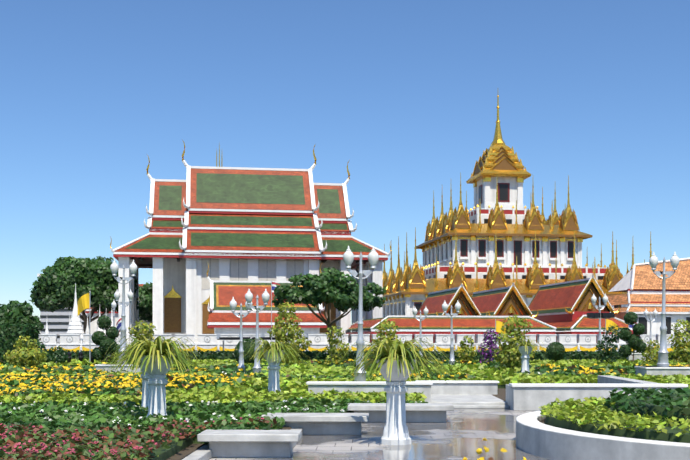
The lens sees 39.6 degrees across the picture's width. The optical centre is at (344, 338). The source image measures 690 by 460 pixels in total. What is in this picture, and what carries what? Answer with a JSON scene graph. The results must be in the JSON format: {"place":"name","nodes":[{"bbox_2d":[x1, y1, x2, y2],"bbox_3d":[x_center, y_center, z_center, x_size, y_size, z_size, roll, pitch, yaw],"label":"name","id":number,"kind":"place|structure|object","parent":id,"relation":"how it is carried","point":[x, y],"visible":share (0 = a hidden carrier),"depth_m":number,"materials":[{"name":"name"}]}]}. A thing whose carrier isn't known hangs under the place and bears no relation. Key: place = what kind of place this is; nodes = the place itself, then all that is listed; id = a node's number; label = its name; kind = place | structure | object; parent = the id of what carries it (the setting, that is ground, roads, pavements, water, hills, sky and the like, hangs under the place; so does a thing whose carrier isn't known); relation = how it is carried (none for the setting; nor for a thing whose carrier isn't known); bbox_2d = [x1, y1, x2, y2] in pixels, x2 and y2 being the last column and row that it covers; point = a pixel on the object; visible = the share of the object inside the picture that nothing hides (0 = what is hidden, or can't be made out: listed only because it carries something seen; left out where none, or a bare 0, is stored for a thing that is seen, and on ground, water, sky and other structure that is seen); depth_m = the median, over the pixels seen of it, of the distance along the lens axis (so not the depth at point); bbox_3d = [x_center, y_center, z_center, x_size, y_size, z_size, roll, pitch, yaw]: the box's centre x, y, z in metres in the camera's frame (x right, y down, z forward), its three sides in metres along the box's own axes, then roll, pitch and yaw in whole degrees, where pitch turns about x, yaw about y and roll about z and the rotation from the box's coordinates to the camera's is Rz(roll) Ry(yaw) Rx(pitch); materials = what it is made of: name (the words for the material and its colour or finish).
{"place":"outdoors","nodes":[
{"label":"outdoors","id":0,"kind":"place"},
{"bbox_2d":[37,274,87,342],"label":"building","id":1,"kind":"structure","parent":0,"point":[58,322],"depth_m":402.85,"materials":[{"name":"concrete"}]},
{"bbox_2d":[217,337,252,350],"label":"fence","id":2,"kind":"object","parent":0,"point":[229,338],"visible":0.25,"depth_m":71.44,"materials":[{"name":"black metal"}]},
{"bbox_2d":[252,337,275,339],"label":"fence","id":3,"kind":"object","parent":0,"point":[267,338],"visible":0.06,"depth_m":71.61,"materials":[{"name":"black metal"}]},
{"bbox_2d":[0,0,689,331],"label":"sky","id":4,"kind":"structure","parent":0,"point":[596,93],"materials":[{"name":"blue"}]},
{"bbox_2d":[209,408,549,459],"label":"wet paving","id":5,"kind":"structure","parent":0,"point":[460,434],"depth_m":17.55,"materials":[{"name":"grey stone"}]},
{"bbox_2d":[376,359,415,444],"bbox_3d":[0.921,1.150,17.360,0.711,1.530,0.711,0,1,-3],"label":"planter pedestal","id":6,"kind":"object","parent":5,"relation":"on","point":[395,431],"visible":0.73,"depth_m":17.19,"materials":[{"name":"paint"}]},
{"bbox_2d":[483,337,513,350],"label":"fence","id":7,"kind":"object","parent":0,"point":[495,339],"visible":0.06,"depth_m":75.00,"materials":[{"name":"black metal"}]},
{"bbox_2d":[607,258,689,341],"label":"orange-roofed building","id":8,"kind":"structure","parent":0,"point":[640,284],"depth_m":93.11,"materials":[{"name":"orange tile"}]},
{"label":"ground","id":9,"kind":"structure","parent":0,"visible":0},
{"bbox_2d":[0,256,689,459],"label":"foliage","id":10,"kind":"object","parent":9,"relation":"on","point":[52,290],"visible":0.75,"depth_m":33.19,"materials":[{"name":"green plant"}]},
{"bbox_2d":[95,353,689,459],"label":"garden beds and kerbs","id":11,"kind":"object","parent":9,"relation":"on","point":[536,436],"visible":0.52,"depth_m":18.85,"materials":[{"name":"concrete"}]},
{"bbox_2d":[78,291,90,361],"bbox_3d":[-15.542,-0.445,57.005,1.157,4.720,0.135,0,0,33],"label":"yellow flag","id":12,"kind":"object","parent":11,"relation":"on","point":[83,302],"visible":0.83,"depth_m":56.89,"materials":[{"name":"yellow fabric"}]},
{"bbox_2d":[66,352,112,362],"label":"bollards","id":13,"kind":"object","parent":11,"relation":"on","point":[80,357],"visible":0.27,"depth_m":57.68,"materials":[{"name":"black metal"}]},
{"bbox_2d":[110,259,136,363],"bbox_3d":[-9.954,-1.197,43.061,1.180,4.724,0.509,1,0,-11],"label":"tall lamp","id":14,"kind":"object","parent":11,"relation":"on","point":[114,267],"visible":0.9,"depth_m":42.99,"materials":[{"name":"silver metal"}]},
{"bbox_2d":[114,289,133,341],"bbox_3d":[-14.022,-0.683,60.860,1.202,4.898,0.520,-1,1,-3],"label":"tall lamp","id":15,"kind":"object","parent":11,"relation":"on","point":[130,294],"visible":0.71,"depth_m":60.76,"materials":[{"name":"white glass"}]},
{"bbox_2d":[136,360,148,410],"bbox_3d":[-4.363,1.073,21.413,0.690,1.484,0.690,0,0,-19],"label":"planter pedestal","id":16,"kind":"object","parent":11,"relation":"on","point":[145,390],"visible":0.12,"depth_m":21.26,"materials":[{"name":"paint"}]},
{"bbox_2d":[139,355,175,417],"bbox_3d":[-3.681,1.073,18.784,0.690,1.484,0.690,0,1,-14],"label":"planter pedestal","id":17,"kind":"object","parent":11,"relation":"on","point":[157,381],"visible":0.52,"depth_m":18.63,"materials":[{"name":"paint"}]},
{"bbox_2d":[230,297,252,372],"bbox_3d":[-4.726,-0.072,43.649,1.040,3.675,0.441,0,-1,-1],"label":"street lamp","id":18,"kind":"object","parent":11,"relation":"on","point":[233,304],"visible":0.79,"depth_m":43.59,"materials":[{"name":"silver metal"}]},
{"bbox_2d":[245,289,269,372],"bbox_3d":[-3.807,-0.204,41.582,1.077,3.939,0.459,0,1,8],"label":"street lamp","id":19,"kind":"object","parent":11,"relation":"on","point":[249,299],"visible":0.9,"depth_m":41.52,"materials":[{"name":"silver metal"}]},
{"bbox_2d":[263,351,284,392],"bbox_3d":[-2.046,1.062,27.555,0.654,1.408,0.654,0,0,-7],"label":"planter pedestal","id":20,"kind":"object","parent":11,"relation":"on","point":[273,367],"visible":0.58,"depth_m":27.40,"materials":[{"name":"paint"}]},
{"bbox_2d":[0,382,689,459],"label":"undergrowth","id":21,"kind":"object","parent":11,"relation":"on","point":[163,453],"visible":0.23,"depth_m":14.92,"materials":[{"name":"plant"}]},
{"bbox_2d":[0,359,687,459],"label":"blossoms","id":22,"kind":"object","parent":21,"relation":"on","point":[125,382],"visible":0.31,"depth_m":28.95,"materials":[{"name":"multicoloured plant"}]},
{"bbox_2d":[343,245,378,380],"bbox_3d":[0.523,-0.683,32.369,1.201,4.898,0.520,0,0,-2],"label":"tall lamp","id":23,"kind":"object","parent":11,"relation":"on","point":[348,257],"visible":0.9,"depth_m":32.30,"materials":[{"name":"silver metal"}]},
{"bbox_2d":[412,307,428,355],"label":"street lamp","id":24,"kind":"object","parent":11,"relation":"on","point":[425,311],"visible":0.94,"depth_m":64.30,"materials":[{"name":"silver metal"}]},
{"bbox_2d":[442,301,460,364],"bbox_3d":[6.056,-0.204,54.358,1.077,3.939,0.459,-1,0,-2],"label":"street lamp","id":25,"kind":"object","parent":11,"relation":"on","point":[457,308],"visible":0.92,"depth_m":54.28,"materials":[{"name":"silver metal"}]},
{"bbox_2d":[517,346,531,371],"bbox_3d":[7.956,1.062,42.284,0.654,1.408,0.654,0,0,-5],"label":"planter pedestal","id":26,"kind":"object","parent":11,"relation":"on","point":[525,357],"visible":0.69,"depth_m":42.13,"materials":[{"name":"paint"}]},
{"bbox_2d":[587,294,614,353],"bbox_3d":[17.309,-0.640,65.024,1.840,4.811,0.577,0,0,-9],"label":"flood lamp","id":27,"kind":"object","parent":11,"relation":"on","point":[599,315],"visible":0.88,"depth_m":64.94,"materials":[{"name":"silver metal"}]},
{"bbox_2d":[649,252,679,366],"bbox_3d":[13.050,-1.197,39.243,1.180,4.724,0.509,1,0,15],"label":"tall lamp","id":28,"kind":"object","parent":11,"relation":"on","point":[663,352],"visible":1,"depth_m":39.17,"materials":[{"name":"silver metal"}]},
{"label":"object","id":29,"kind":"structure","parent":0,"visible":0},
{"bbox_2d":[45,283,112,342],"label":"stupa","id":30,"kind":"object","parent":29,"relation":"on","point":[75,326],"visible":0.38,"depth_m":91.99,"materials":[{"name":"paint"}]},
{"bbox_2d":[111,301,116,326],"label":"lamp","id":31,"kind":"object","parent":29,"relation":"on","point":[113,304],"visible":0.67,"depth_m":73.96,"materials":[{"name":"silver metal"}]},
{"bbox_2d":[85,284,152,340],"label":"side hall","id":32,"kind":"structure","parent":29,"relation":"on","point":[93,326],"depth_m":122.09,"materials":[{"name":"white paint"}]},
{"bbox_2d":[116,318,121,331],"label":"thai flag","id":33,"kind":"object","parent":29,"relation":"on","point":[118,325],"visible":0.19,"depth_m":66.35,"materials":[{"name":"blue fabric"}]},
{"bbox_2d":[110,141,390,342],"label":"temple hall","id":34,"kind":"structure","parent":29,"relation":"on","point":[250,224],"depth_m":100.24,"materials":[{"name":"white paint"}]},
{"bbox_2d":[206,262,326,342],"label":"small temple building","id":35,"kind":"structure","parent":29,"relation":"on","point":[223,318],"depth_m":87.08,"materials":[{"name":"red paint"}]},
{"bbox_2d":[271,280,279,341],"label":"thai flag","id":36,"kind":"object","parent":29,"relation":"on","point":[273,286],"visible":0.38,"depth_m":69.63,"materials":[{"name":"silver metal"}]},
{"bbox_2d":[0,302,681,362],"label":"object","id":37,"kind":"object","parent":29,"relation":"on","point":[326,321],"visible":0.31,"depth_m":62.11,"materials":[{"name":"green plant"}]},
{"bbox_2d":[38,334,689,351],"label":"perimeter wall","id":38,"kind":"structure","parent":29,"relation":"on","point":[206,342],"depth_m":77.25,"materials":[{"name":"white paint"}]},
{"bbox_2d":[346,265,632,342],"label":"pavilions","id":39,"kind":"object","parent":29,"relation":"on","point":[561,306],"visible":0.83,"depth_m":89.31,"materials":[{"name":"red paint"}]},
{"bbox_2d":[495,319,506,345],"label":"yellow flag","id":40,"kind":"object","parent":29,"relation":"on","point":[498,325],"visible":0.71,"depth_m":75.28,"materials":[{"name":"yellow fabric"}]},
{"bbox_2d":[383,95,651,331],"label":"tiered temple","id":41,"kind":"structure","parent":29,"relation":"on","point":[496,236],"depth_m":125.49,"materials":[{"name":"gold paint"}]},
{"bbox_2d":[605,319,617,345],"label":"yellow flag","id":42,"kind":"object","parent":29,"relation":"on","point":[609,322],"visible":0.48,"depth_m":75.07,"materials":[{"name":"yellow fabric"}]},
{"bbox_2d":[644,308,657,345],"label":"lamp","id":43,"kind":"object","parent":29,"relation":"on","point":[655,313],"visible":0.73,"depth_m":72.83,"materials":[{"name":"silver metal"}]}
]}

